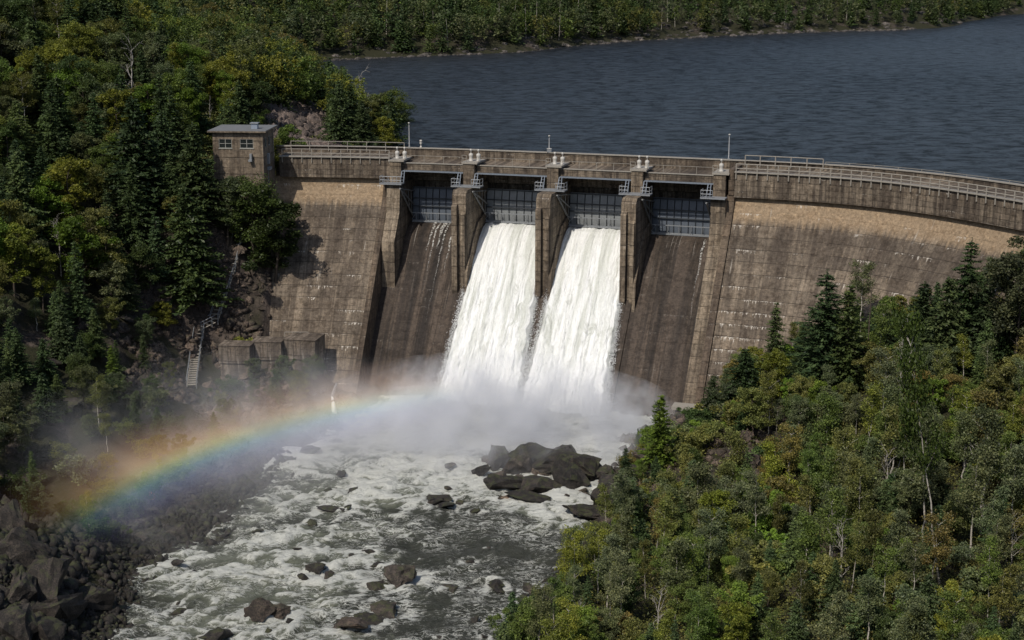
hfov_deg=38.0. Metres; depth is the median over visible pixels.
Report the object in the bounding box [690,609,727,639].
broadleaf tree
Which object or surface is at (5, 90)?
broadleaf tree
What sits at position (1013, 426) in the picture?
birch tree
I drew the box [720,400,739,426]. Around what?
broadleaf tree
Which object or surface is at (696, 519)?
birch tree
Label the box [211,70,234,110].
broadleaf tree
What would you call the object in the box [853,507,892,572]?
birch tree
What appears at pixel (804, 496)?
birch tree
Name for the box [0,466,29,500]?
shrub
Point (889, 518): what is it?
broadleaf tree
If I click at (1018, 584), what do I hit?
birch tree
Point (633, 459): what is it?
shrub
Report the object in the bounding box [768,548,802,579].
shrub
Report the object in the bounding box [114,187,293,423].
rubble
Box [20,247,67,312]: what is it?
broadleaf tree
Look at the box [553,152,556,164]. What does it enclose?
hoist housing
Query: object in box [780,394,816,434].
broadleaf tree
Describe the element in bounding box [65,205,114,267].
broadleaf tree
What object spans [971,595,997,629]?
broadleaf tree
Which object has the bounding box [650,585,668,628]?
bare tree
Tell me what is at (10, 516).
boulder
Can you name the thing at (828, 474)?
birch tree
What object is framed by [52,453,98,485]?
shrub
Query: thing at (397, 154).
hoist housing
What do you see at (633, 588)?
shrub
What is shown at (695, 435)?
shrub
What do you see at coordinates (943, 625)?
broadleaf tree
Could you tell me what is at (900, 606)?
broadleaf tree
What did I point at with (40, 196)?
broadleaf tree
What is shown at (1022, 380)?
broadleaf tree
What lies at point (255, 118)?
spruce tree
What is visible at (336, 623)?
boulder
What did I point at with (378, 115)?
broadleaf tree
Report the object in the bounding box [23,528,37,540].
boulder
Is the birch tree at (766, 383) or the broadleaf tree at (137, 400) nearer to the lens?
the birch tree at (766, 383)
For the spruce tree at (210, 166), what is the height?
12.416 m
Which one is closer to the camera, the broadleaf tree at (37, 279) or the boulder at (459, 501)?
the boulder at (459, 501)
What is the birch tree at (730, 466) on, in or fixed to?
on the ground
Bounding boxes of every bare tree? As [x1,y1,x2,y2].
[51,213,65,276]
[118,35,141,87]
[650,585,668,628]
[834,518,851,576]
[879,442,896,479]
[897,316,910,397]
[968,421,999,517]
[1005,512,1023,564]
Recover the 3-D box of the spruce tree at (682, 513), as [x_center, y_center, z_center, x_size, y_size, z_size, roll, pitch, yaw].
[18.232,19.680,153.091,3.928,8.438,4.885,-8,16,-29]
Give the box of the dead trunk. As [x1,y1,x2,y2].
[867,290,871,349]
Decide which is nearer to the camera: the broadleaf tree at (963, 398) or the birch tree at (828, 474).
the birch tree at (828, 474)
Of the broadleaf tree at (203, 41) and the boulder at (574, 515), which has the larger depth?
the broadleaf tree at (203, 41)
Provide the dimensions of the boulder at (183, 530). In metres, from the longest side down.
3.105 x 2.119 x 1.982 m
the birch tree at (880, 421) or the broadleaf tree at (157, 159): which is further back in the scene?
the broadleaf tree at (157, 159)
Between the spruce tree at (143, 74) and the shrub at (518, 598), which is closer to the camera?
the shrub at (518, 598)
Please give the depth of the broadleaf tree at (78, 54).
235.96 m
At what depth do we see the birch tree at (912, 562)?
123.42 m
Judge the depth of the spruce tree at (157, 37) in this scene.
248.00 m
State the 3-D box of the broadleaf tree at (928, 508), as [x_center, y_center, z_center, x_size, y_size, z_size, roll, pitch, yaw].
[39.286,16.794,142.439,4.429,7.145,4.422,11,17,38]
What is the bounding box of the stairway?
[186,232,241,388]
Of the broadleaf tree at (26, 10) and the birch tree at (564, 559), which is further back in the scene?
the broadleaf tree at (26, 10)
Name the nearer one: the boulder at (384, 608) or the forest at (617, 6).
the boulder at (384, 608)
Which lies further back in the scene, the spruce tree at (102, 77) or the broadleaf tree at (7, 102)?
the spruce tree at (102, 77)
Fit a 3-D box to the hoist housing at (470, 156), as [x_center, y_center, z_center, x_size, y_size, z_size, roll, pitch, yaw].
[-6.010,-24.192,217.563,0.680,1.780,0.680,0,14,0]
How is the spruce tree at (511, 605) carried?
on the ground
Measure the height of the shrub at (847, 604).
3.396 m
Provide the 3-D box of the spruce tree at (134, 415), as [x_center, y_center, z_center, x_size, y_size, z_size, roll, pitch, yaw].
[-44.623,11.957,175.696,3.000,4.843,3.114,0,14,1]
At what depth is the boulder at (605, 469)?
177.74 m
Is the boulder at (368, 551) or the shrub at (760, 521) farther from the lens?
the boulder at (368, 551)
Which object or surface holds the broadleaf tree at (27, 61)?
on the ground
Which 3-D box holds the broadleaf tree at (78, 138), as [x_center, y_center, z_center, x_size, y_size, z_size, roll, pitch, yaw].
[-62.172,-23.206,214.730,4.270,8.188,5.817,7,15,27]
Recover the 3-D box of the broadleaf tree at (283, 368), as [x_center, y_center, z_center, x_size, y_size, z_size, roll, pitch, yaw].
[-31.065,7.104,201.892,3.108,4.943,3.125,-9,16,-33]
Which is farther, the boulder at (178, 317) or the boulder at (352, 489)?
the boulder at (178, 317)
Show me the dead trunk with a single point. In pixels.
(869, 316)
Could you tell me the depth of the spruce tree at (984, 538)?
127.75 m
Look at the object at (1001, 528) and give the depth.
121.43 m
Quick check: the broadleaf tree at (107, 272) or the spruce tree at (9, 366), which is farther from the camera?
the broadleaf tree at (107, 272)
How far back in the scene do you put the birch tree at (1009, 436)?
139.81 m
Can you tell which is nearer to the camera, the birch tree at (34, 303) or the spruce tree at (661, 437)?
the spruce tree at (661, 437)
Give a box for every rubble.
[0,491,102,639]
[1,385,353,639]
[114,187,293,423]
[262,97,349,145]
[331,6,962,60]
[597,413,812,535]
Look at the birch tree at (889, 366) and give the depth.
161.80 m
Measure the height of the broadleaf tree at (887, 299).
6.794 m
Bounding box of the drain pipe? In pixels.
[331,383,337,396]
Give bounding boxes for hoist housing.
[395,147,399,158]
[402,147,406,158]
[469,149,472,160]
[476,149,480,161]
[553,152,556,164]
[560,152,564,164]
[637,155,641,167]
[645,156,648,168]
[719,159,723,171]
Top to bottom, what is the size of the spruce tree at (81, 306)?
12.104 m
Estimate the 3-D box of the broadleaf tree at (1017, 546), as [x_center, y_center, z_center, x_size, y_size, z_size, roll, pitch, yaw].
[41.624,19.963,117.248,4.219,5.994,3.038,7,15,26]
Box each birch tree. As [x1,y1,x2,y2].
[0,197,29,275]
[3,71,36,120]
[16,38,36,71]
[25,0,44,19]
[25,297,42,330]
[29,238,47,292]
[44,0,66,34]
[79,490,95,517]
[84,373,109,425]
[98,413,114,451]
[133,48,152,72]
[162,42,184,72]
[173,101,195,133]
[174,82,184,109]
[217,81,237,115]
[274,137,281,174]
[526,581,554,639]
[534,584,556,634]
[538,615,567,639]
[545,571,568,629]
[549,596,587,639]
[556,524,594,604]
[556,545,573,606]
[561,524,586,562]
[565,562,586,613]
[580,522,614,602]
[583,520,602,571]
[592,531,628,614]
[594,483,615,522]
[595,562,620,615]
[605,503,639,551]
[605,547,640,634]
[609,466,639,515]
[612,514,634,547]
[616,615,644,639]
[636,539,654,598]
[647,477,683,557]
[648,491,678,550]
[651,493,682,570]
[651,608,679,639]
[655,468,680,506]
[655,536,695,617]
[674,513,695,535]
[675,530,714,589]
[676,462,717,525]
[678,450,693,493]
[681,588,717,639]
[688,447,704,476]
[688,505,708,540]
[692,529,713,569]
[692,580,719,639]
[694,505,733,585]
[706,460,737,500]
[714,429,747,514]
[720,367,730,383]
[720,513,755,562]
[728,547,753,581]
[732,465,757,512]
[737,469,773,546]
[753,439,794,487]
[755,369,781,433]
[759,435,786,476]
[759,608,789,639]
[771,492,788,532]
[772,399,783,430]
[776,421,809,481]
[778,423,805,475]
[786,397,810,453]
[787,321,799,345]
[788,510,830,582]
[788,559,814,616]
[794,431,823,464]
[796,472,819,514]
[797,447,820,514]
[809,391,843,460]
[809,588,852,639]
[810,444,843,515]
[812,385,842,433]
[813,479,852,555]
[814,487,850,557]
[821,363,837,388]
[821,423,858,504]
[825,446,872,532]
[826,494,848,545]
[841,454,876,544]
[842,464,877,535]
[844,258,880,331]
[845,518,866,591]
[847,393,862,425]
[851,574,886,639]
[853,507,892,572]
[858,435,883,470]
[859,381,888,442]
[865,301,892,350]
[865,345,908,409]
[867,407,894,479]
[870,382,907,470]
[870,541,903,608]
[875,403,912,473]
[877,507,917,592]
[884,583,928,638]
[885,594,933,639]
[887,598,936,639]
[890,300,950,583]
[890,413,915,474]
[891,411,919,475]
[893,443,951,541]
[899,607,927,639]
[900,540,929,589]
[905,297,916,315]
[912,399,952,450]
[916,509,962,574]
[931,346,953,398]
[934,587,982,639]
[942,383,962,422]
[943,448,1004,556]
[947,385,978,467]
[949,408,978,474]
[949,409,980,478]
[951,620,980,639]
[953,333,974,375]
[961,401,1007,534]
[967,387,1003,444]
[970,484,1015,563]
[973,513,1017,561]
[976,535,1002,617]
[976,562,1023,633]
[977,339,997,370]
[982,256,993,292]
[992,443,1023,513]
[994,430,1019,479]
[999,395,1023,444]
[1008,357,1023,407]
[1010,550,1023,627]
[1013,579,1023,637]
[1017,394,1023,434]
[1018,518,1023,552]
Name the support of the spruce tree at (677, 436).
on the ground
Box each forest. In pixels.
[7,0,410,146]
[193,0,1022,54]
[386,0,911,47]
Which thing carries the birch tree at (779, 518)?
on the ground
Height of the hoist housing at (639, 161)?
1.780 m
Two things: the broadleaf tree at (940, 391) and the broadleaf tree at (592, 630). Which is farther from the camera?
the broadleaf tree at (940, 391)
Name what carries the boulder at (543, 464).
in the river
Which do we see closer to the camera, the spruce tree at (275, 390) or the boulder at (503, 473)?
the boulder at (503, 473)
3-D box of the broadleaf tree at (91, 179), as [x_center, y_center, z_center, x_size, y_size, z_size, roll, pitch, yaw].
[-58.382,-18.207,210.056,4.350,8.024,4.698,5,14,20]
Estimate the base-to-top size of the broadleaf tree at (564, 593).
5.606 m
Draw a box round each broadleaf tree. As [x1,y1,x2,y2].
[0,0,15,17]
[0,0,35,35]
[0,20,17,53]
[0,22,25,77]
[0,57,23,100]
[0,81,14,116]
[0,95,20,125]
[0,116,5,145]
[0,120,25,169]
[0,164,14,195]
[0,217,10,257]
[0,222,45,297]
[0,256,11,295]
[0,290,20,332]
[0,378,24,422]
[0,406,26,456]
[0,422,8,454]
[4,73,39,115]
[4,212,51,252]
[7,17,47,54]
[10,418,34,461]
[14,0,38,25]
[14,55,30,87]
[15,46,48,93]
[16,404,45,439]
[17,0,45,18]
[17,474,52,513]
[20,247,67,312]
[26,20,56,53]
[28,174,72,240]
[32,0,49,21]
[33,36,70,71]
[37,164,63,192]
[40,43,74,90]
[42,159,94,251]
[43,204,120,293]
[45,65,82,104]
[47,52,97,104]
[50,3,81,34]
[50,154,83,195]
[55,21,103,70]
[56,35,75,66]
[61,73,105,131]
[63,0,95,23]
[64,120,90,150]
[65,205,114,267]
[65,353,92,395]
[66,363,97,408]
[69,103,90,129]
[69,132,101,167]
[69,494,96,519]
[71,45,92,64]
[73,56,95,85]
[74,330,98,358]
[80,21,106,74]
[80,413,98,443]
[83,232,133,295]
[84,139,118,175]
[84,164,111,208]
[87,16,126,57]
[88,82,122,127]
[88,260,140,300]
[88,380,118,413]
[89,167,123,204]
[90,30,135,73]
[92,57,125,98]
[93,376,122,406]
[93,450,117,478]
[95,88,132,144]
[96,296,126,332]
[98,60,126,87]
[103,124,120,164]
[104,367,131,401]
[107,133,128,166]
[111,27,146,85]
[115,241,162,290]
[122,391,150,414]
[124,15,145,33]
[125,82,147,117]
[126,32,142,73]
[130,83,174,138]
[134,313,157,333]
[134,317,156,344]
[139,31,166,61]
[141,372,162,404]
[142,42,170,84]
[144,141,172,185]
[146,434,171,467]
[147,60,174,90]
[149,300,177,328]
[150,69,194,123]
[157,361,176,389]
[160,195,180,237]
[163,37,208,70]
[163,41,210,85]
[166,68,193,93]
[166,433,196,466]
[172,154,209,178]
[173,42,211,81]
[173,87,208,144]
[181,62,207,99]
[200,56,238,108]
[201,175,267,247]
[205,66,235,96]
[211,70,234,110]
[212,50,251,97]
[214,398,236,427]
[220,172,283,276]
[238,196,302,283]
[243,82,254,116]
[244,357,261,378]
[246,80,281,122]
[246,378,266,404]
[270,355,296,383]
[276,124,306,144]
[287,370,308,395]
[288,375,311,404]
[301,353,323,380]
[326,93,357,123]
[356,110,371,124]
[362,99,381,140]
[368,87,410,131]
[368,93,393,116]
[369,116,401,145]
[373,111,386,137]
[380,100,417,124]
[494,596,543,639]
[552,583,584,627]
[560,602,599,639]
[570,614,608,639]
[581,521,607,548]
[591,606,624,639]
[602,517,618,541]
[610,468,657,506]
[611,586,641,619]
[626,501,650,527]
[628,549,652,583]
[632,458,644,472]
[634,464,647,479]
[650,535,673,574]
[655,482,690,518]
[659,562,682,597]
[665,574,710,632]
[667,535,697,568]
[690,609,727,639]
[697,489,738,539]
[708,474,748,528]
[709,375,737,417]
[713,580,763,626]
[718,601,754,639]
[719,359,739,383]
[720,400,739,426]
[720,554,739,588]
[728,352,758,375]
[729,386,776,433]
[736,346,764,369]
[737,519,750,545]
[740,537,754,552]
[742,485,771,527]
[747,475,798,525]
[747,525,770,558]
[754,350,791,411]
[757,454,775,479]
[758,489,794,532]
[760,567,784,606]
[772,502,805,533]
[780,378,793,404]
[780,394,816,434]
[786,373,815,409]
[798,463,830,500]
[800,554,854,611]
[806,379,837,422]
[811,481,842,511]
[816,392,848,425]
[822,436,850,468]
[827,512,856,547]
[834,382,857,413]
[843,522,879,571]
[851,341,900,388]
[853,434,877,467]
[856,425,873,447]
[861,468,895,511]
[864,386,887,415]
[866,479,903,508]
[871,528,890,557]
[873,605,902,639]
[874,356,906,406]
[877,295,904,335]
[880,512,904,545]
[881,315,900,341]
[882,570,907,615]
[888,328,930,357]
[890,295,909,316]
[891,480,931,524]
[892,467,916,503]
[895,429,928,467]
[895,596,907,618]
[897,463,949,517]
[898,536,911,560]
[906,349,930,385]
[910,370,934,403]
[912,413,951,457]
[917,344,960,393]
[920,501,970,547]
[921,629,938,639]
[924,378,948,414]
[932,458,949,505]
[933,613,952,639]
[934,415,953,447]
[934,579,973,621]
[940,403,985,462]
[942,373,967,400]
[943,488,980,545]
[947,379,980,407]
[949,392,975,408]
[966,234,1023,354]
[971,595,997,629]
[972,428,999,465]
[973,460,1006,481]
[973,626,1012,639]
[975,270,991,293]
[976,634,1001,639]
[979,365,1017,430]
[996,409,1014,441]
[998,446,1023,507]
[999,354,1023,391]
[1000,507,1023,562]
[1000,586,1023,637]
[1006,413,1023,440]
[1009,377,1023,428]
[1012,334,1023,355]
[1013,540,1023,569]
[1013,595,1023,625]
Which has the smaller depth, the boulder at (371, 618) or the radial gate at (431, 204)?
the boulder at (371, 618)
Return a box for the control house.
[207,122,277,234]
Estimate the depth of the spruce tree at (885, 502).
139.45 m
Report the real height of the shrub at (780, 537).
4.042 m
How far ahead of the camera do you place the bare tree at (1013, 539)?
122.84 m
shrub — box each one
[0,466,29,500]
[48,440,77,464]
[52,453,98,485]
[54,500,72,515]
[79,512,111,539]
[86,476,116,495]
[103,520,132,540]
[108,417,138,438]
[117,496,146,518]
[125,438,157,459]
[133,471,164,503]
[143,385,168,410]
[155,458,195,483]
[161,411,186,434]
[207,374,245,397]
[213,390,228,403]
[234,336,252,340]
[314,361,325,374]
[486,615,523,639]
[513,596,525,606]
[583,542,598,564]
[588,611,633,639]
[589,563,619,590]
[606,486,641,509]
[606,574,640,600]
[615,449,635,467]
[636,633,661,639]
[637,425,656,448]
[640,485,650,504]
[646,519,683,541]
[647,490,661,511]
[650,437,702,466]
[665,421,697,442]
[671,423,720,454]
[676,406,713,429]
[680,408,697,426]
[689,419,711,432]
[693,398,760,432]
[700,418,739,445]
[706,551,735,582]
[707,399,734,424]
[716,618,735,638]
[723,589,751,605]
[725,555,777,592]
[740,512,781,540]
[747,539,788,563]
[751,435,798,471]
[752,528,789,557]
[755,479,800,511]
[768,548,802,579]
[780,342,797,359]
[821,426,854,445]
[825,596,857,628]
[832,477,876,504]
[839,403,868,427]
[852,325,875,354]
[874,559,902,576]
[891,599,941,623]
[934,593,945,612]
[939,435,970,465]
[947,541,984,568]
[957,565,1003,601]
[976,480,1008,501]
[997,472,1023,498]
[1010,497,1023,519]
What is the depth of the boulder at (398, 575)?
148.83 m
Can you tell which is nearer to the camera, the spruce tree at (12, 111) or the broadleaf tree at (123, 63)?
the spruce tree at (12, 111)
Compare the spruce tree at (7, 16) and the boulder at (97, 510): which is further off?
the spruce tree at (7, 16)
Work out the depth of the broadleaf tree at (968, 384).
158.97 m
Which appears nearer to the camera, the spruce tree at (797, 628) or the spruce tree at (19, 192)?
the spruce tree at (797, 628)
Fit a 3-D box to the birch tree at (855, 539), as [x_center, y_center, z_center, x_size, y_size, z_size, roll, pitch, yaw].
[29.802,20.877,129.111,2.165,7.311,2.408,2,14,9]
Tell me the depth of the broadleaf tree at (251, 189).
212.03 m
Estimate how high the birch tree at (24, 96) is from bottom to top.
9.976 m
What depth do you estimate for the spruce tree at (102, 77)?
230.92 m
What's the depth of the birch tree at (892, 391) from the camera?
153.66 m
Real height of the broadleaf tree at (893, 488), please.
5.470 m
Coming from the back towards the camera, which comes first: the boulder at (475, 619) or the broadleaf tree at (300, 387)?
the broadleaf tree at (300, 387)
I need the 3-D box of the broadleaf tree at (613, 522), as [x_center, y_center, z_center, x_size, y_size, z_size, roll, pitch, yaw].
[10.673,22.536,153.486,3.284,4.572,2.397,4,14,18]
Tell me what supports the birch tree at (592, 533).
on the ground
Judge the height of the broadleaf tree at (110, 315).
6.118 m
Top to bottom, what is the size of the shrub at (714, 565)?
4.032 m
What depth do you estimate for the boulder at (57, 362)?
182.26 m
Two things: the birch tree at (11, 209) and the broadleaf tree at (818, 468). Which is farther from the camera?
the birch tree at (11, 209)
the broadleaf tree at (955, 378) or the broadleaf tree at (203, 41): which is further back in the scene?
the broadleaf tree at (203, 41)
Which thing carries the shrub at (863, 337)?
on the ground
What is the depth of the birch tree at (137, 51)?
240.17 m
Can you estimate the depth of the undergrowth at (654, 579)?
137.20 m
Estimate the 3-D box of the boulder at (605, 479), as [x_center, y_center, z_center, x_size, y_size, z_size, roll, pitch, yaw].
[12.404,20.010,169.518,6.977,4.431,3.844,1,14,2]
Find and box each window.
[218,139,232,148]
[239,139,253,148]
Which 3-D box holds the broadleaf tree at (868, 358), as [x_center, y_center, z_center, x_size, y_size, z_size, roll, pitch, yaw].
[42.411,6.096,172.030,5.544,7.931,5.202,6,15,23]
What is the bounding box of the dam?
[268,141,1023,416]
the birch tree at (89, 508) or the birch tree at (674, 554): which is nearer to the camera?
the birch tree at (674, 554)
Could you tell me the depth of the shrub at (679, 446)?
170.09 m
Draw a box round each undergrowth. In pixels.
[0,15,381,205]
[540,286,1023,639]
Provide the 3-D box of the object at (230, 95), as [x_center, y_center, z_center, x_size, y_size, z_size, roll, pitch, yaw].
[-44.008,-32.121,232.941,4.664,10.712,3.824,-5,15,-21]
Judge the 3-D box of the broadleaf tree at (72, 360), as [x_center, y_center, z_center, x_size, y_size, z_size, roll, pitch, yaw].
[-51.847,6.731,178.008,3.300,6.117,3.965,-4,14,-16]
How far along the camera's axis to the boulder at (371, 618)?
141.78 m
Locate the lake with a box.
[317,14,1023,183]
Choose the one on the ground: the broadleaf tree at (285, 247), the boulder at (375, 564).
the broadleaf tree at (285, 247)
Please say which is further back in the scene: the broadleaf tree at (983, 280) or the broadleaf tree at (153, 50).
the broadleaf tree at (153, 50)
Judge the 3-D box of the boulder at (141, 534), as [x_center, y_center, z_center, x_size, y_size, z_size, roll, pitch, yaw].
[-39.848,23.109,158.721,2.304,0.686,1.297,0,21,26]
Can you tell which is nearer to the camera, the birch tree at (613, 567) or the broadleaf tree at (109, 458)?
the birch tree at (613, 567)
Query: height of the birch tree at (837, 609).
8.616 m
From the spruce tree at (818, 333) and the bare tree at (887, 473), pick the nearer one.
the bare tree at (887, 473)
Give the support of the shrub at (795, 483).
on the ground
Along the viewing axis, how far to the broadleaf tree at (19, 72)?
229.78 m
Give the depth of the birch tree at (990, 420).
133.39 m
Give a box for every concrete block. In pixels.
[218,340,253,381]
[251,336,284,369]
[283,332,324,374]
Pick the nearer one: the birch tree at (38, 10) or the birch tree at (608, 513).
the birch tree at (608, 513)
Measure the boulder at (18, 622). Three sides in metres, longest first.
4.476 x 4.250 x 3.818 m
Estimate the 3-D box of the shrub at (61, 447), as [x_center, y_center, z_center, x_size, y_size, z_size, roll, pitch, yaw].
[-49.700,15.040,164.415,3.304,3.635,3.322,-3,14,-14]
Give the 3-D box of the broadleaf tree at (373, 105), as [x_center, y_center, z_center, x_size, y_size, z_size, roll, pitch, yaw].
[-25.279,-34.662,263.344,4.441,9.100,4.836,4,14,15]
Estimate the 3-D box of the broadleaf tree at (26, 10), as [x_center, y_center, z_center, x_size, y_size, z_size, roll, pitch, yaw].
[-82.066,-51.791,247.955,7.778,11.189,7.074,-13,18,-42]
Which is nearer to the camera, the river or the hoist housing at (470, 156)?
the river
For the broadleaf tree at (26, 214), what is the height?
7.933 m
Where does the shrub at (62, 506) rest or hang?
on the ground
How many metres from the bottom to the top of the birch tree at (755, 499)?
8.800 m
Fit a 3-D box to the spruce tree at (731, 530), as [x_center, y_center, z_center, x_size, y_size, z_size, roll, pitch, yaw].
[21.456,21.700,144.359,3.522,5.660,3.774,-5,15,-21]
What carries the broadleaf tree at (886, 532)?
on the ground
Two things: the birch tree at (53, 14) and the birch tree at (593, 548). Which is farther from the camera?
the birch tree at (53, 14)
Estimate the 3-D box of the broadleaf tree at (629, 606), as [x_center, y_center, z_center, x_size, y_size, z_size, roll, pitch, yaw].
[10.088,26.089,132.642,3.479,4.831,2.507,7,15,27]
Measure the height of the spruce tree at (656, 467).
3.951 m
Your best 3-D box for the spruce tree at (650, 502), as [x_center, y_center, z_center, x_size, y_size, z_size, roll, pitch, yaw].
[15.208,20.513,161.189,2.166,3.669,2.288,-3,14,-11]
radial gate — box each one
[399,186,455,222]
[472,188,541,224]
[556,192,625,228]
[641,197,710,237]
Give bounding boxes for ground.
[0,0,1023,639]
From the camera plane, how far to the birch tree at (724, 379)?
185.56 m
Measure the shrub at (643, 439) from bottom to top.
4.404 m
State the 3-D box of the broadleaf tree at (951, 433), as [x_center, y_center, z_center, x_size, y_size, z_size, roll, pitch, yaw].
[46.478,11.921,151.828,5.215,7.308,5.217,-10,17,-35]
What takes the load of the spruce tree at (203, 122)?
on the ground
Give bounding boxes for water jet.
[331,396,336,413]
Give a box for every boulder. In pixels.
[0,499,24,531]
[0,526,53,566]
[0,603,38,639]
[5,569,38,603]
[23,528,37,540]
[27,557,70,599]
[31,592,87,622]
[32,616,66,639]
[43,294,52,304]
[49,358,62,364]
[62,397,82,408]
[75,321,91,328]
[76,507,99,516]
[77,585,114,611]
[86,405,101,412]
[120,313,138,325]
[123,375,136,385]
[135,531,148,540]
[137,470,150,482]
[148,507,157,513]
[151,373,162,382]
[157,382,168,389]
[165,522,191,538]
[170,312,180,323]
[170,608,186,614]
[171,559,183,565]
[174,357,185,365]
[187,342,197,353]
[198,627,233,639]
[202,380,217,389]
[233,245,246,255]
[239,372,248,379]
[244,598,275,621]
[248,291,259,295]
[252,529,263,532]
[260,377,267,383]
[270,603,290,618]
[297,573,308,579]
[300,445,320,453]
[305,562,325,573]
[306,518,317,526]
[316,505,344,512]
[324,570,334,578]
[333,619,345,628]
[336,470,345,476]
[337,616,367,628]
[348,487,357,492]
[354,611,385,624]
[361,549,374,553]
[366,580,387,590]
[369,599,396,618]
[371,561,382,566]
[383,564,416,587]
[426,494,451,504]
[437,501,454,507]
[443,584,457,592]
[445,462,455,468]
[455,500,463,503]
[470,508,480,513]
[470,615,478,622]
[471,464,490,476]
[481,455,488,463]
[483,474,522,489]
[487,584,504,592]
[488,445,510,470]
[489,579,504,587]
[495,471,505,475]
[500,495,510,498]
[501,451,533,474]
[504,490,550,502]
[508,442,553,461]
[517,475,561,492]
[522,582,533,592]
[531,468,538,474]
[532,447,601,474]
[551,455,590,488]
[554,444,576,452]
[562,505,606,519]
[567,454,601,478]
[573,504,596,519]
[589,464,615,481]
[590,473,621,505]
[632,448,647,461]
[743,446,753,454]
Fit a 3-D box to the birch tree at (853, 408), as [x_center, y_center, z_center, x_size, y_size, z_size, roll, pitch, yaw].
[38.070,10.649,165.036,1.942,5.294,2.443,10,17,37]
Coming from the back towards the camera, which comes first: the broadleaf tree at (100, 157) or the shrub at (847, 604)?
the broadleaf tree at (100, 157)
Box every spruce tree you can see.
[0,174,22,242]
[0,318,27,372]
[0,358,10,388]
[1,4,21,58]
[1,99,36,160]
[1,139,45,222]
[1,338,23,383]
[2,328,38,386]
[3,150,54,248]
[3,374,25,412]
[5,99,36,178]
[13,16,49,81]
[19,478,36,515]
[25,53,50,123]
[26,451,40,488]
[29,113,49,170]
[30,105,87,189]
[30,147,60,218]
[30,372,64,423]
[32,80,75,158]
[33,75,78,156]
[33,338,66,390]
[41,0,63,39]
[42,291,73,336]
[46,303,80,363]
[49,280,76,325]
[50,374,72,418]
[56,0,82,43]
[57,2,79,64]
[63,241,98,322]
[69,121,94,175]
[69,335,95,382]
[75,0,97,44]
[84,90,109,167]
[85,309,109,361]
[91,95,177,216]
[93,0,121,48]
[95,59,112,113]
[98,9,112,59]
[98,190,126,250]
[102,346,122,383]
[103,69,132,135]
[109,0,134,56]
[109,240,146,311]
[112,160,164,251]
[112,340,125,374]
[119,5,134,44]
[127,50,153,101]
[128,402,147,438]
[137,333,152,369]
[141,211,175,290]
[147,183,244,315]
[147,406,170,440]
[148,72,177,141]
[149,31,169,82]
[149,109,181,187]
[152,121,233,222]
[156,19,170,62]
[156,150,180,211]
[161,82,188,158]
[172,59,211,136]
[173,112,185,153]
[204,411,227,447]
[207,32,235,96]
[207,99,243,157]
[207,151,214,203]
[212,104,225,144]
[230,80,251,124]
[251,113,259,124]
[266,368,287,403]
[318,77,338,128]
[321,78,356,145]
[344,83,368,139]
[347,99,381,145]
[495,591,519,639]
[496,621,509,639]
[521,592,548,639]
[565,548,585,593]
[579,575,594,606]
[616,448,636,484]
[623,480,648,533]
[624,518,657,572]
[634,430,640,445]
[635,395,676,470]
[642,622,655,639]
[644,495,655,520]
[645,456,661,484]
[670,459,699,525]
[670,620,681,639]
[672,423,684,443]
[674,476,697,537]
[687,548,711,603]
[697,375,720,421]
[705,347,766,428]
[716,519,744,564]
[717,489,727,542]
[732,400,754,432]
[736,447,757,512]
[741,572,773,636]
[760,302,786,371]
[762,269,863,391]
[763,538,777,582]
[765,366,783,401]
[775,520,801,583]
[782,323,810,379]
[782,598,809,639]
[785,358,805,396]
[790,551,824,615]
[793,422,820,474]
[794,506,805,543]
[798,528,813,571]
[811,468,831,509]
[812,559,849,628]
[817,284,869,393]
[818,439,831,462]
[841,376,857,400]
[842,568,889,639]
[848,538,870,588]
[854,300,866,328]
[860,306,895,355]
[862,312,878,359]
[863,306,874,340]
[865,481,894,542]
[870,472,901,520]
[876,558,890,595]
[886,281,940,369]
[896,543,919,587]
[909,277,977,385]
[913,503,956,573]
[917,449,952,511]
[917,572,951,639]
[923,237,994,361]
[930,281,941,311]
[948,462,984,523]
[965,266,999,356]
[967,318,999,375]
[969,342,987,379]
[969,353,987,403]
[976,495,1022,558]
[983,605,1000,635]
[989,291,1022,361]
[1000,433,1023,482]
[1004,622,1022,639]
[1013,288,1023,328]
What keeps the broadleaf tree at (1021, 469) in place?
on the ground
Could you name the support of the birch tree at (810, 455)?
on the ground
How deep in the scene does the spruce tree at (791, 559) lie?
132.57 m
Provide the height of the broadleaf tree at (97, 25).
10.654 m
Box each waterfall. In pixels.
[430,222,538,407]
[512,227,624,416]
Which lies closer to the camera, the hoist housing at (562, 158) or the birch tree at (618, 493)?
the birch tree at (618, 493)
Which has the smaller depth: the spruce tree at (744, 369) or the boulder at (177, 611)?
the boulder at (177, 611)
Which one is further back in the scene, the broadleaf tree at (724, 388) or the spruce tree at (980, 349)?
the broadleaf tree at (724, 388)
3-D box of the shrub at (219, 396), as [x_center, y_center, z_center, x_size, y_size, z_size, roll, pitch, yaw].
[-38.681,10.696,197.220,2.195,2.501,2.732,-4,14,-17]
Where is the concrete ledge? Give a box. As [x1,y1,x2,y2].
[671,402,703,413]
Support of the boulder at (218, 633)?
in the river
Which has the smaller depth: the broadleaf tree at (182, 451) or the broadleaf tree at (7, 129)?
the broadleaf tree at (182, 451)
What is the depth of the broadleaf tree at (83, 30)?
236.31 m
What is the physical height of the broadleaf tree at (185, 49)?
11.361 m
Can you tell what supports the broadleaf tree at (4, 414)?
on the ground
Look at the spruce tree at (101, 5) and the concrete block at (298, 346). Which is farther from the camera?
the spruce tree at (101, 5)
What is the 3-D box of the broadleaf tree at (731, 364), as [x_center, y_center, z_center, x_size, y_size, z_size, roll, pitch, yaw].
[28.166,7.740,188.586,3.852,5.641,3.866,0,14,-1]
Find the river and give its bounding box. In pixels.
[98,394,656,639]

